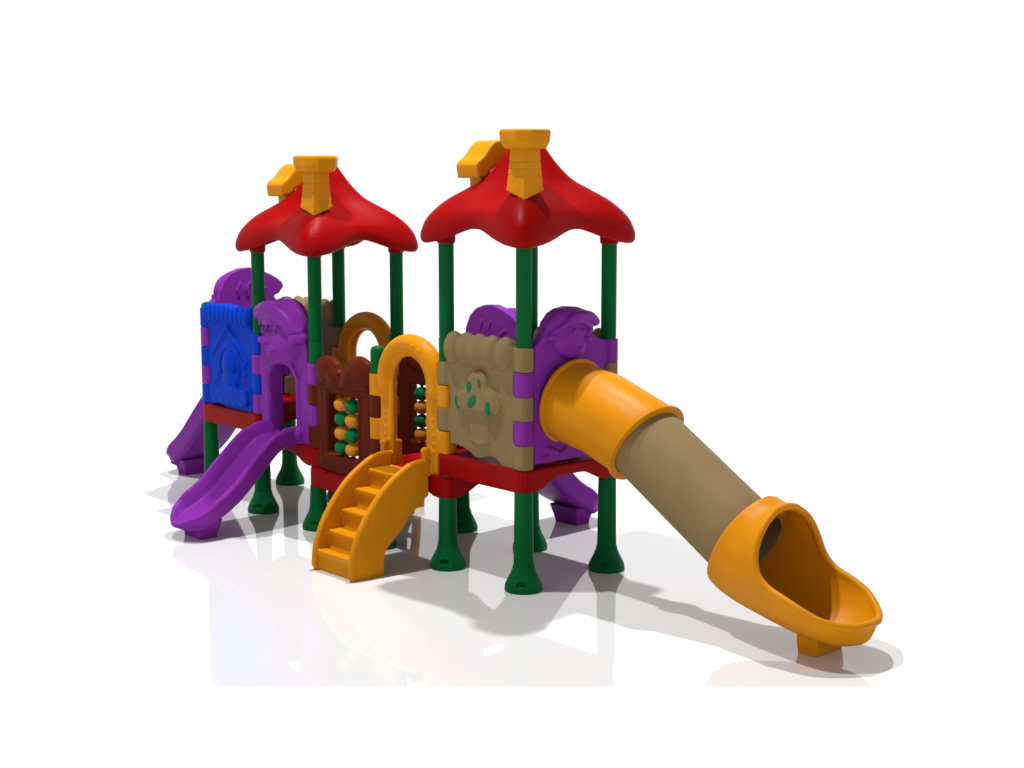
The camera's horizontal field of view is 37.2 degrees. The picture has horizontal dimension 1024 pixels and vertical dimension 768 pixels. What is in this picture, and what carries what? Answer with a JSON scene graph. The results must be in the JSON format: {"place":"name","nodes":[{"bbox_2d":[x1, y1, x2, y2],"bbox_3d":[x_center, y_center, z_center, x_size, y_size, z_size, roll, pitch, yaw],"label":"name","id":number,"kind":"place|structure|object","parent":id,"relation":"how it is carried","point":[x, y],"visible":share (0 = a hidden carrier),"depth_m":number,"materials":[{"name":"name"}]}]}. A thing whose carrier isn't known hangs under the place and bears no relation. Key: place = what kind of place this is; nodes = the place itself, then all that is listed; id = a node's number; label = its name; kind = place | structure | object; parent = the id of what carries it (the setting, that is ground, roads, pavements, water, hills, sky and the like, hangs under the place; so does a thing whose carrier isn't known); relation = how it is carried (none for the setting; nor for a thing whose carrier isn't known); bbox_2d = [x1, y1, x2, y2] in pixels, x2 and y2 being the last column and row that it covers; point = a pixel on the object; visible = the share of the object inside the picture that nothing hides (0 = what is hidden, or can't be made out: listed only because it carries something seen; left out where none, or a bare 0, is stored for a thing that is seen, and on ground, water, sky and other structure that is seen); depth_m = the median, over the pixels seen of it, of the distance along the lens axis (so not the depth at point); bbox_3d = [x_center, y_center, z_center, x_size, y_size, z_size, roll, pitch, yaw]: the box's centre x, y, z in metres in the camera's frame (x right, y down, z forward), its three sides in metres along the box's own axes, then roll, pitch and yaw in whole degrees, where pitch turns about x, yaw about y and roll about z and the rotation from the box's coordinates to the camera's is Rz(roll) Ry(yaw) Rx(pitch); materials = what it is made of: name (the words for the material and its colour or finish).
{"place":"outdoors","nodes":[
{"label":"outdoors","id":0,"kind":"place"},
{"bbox_2d":[0,413,1023,767],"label":"floor","id":1,"kind":"structure","parent":0,"point":[138,629],"depth_m":11.64,"materials":[{"name":"white"}]},
{"bbox_2d":[166,129,882,656],"bbox_3d":[-0.619,-0.401,14.250,9.408,3.852,3.277,5,10,33],"label":"playground set","id":2,"kind":"object","parent":1,"relation":"on","point":[522,405],"visible":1,"depth_m":13.27,"materials":[{"name":"multicoloured plastic"}]},
{"bbox_2d":[0,0,1023,460],"label":"sky","id":3,"kind":"structure","parent":0,"point":[823,200],"materials":[{"name":"white"}]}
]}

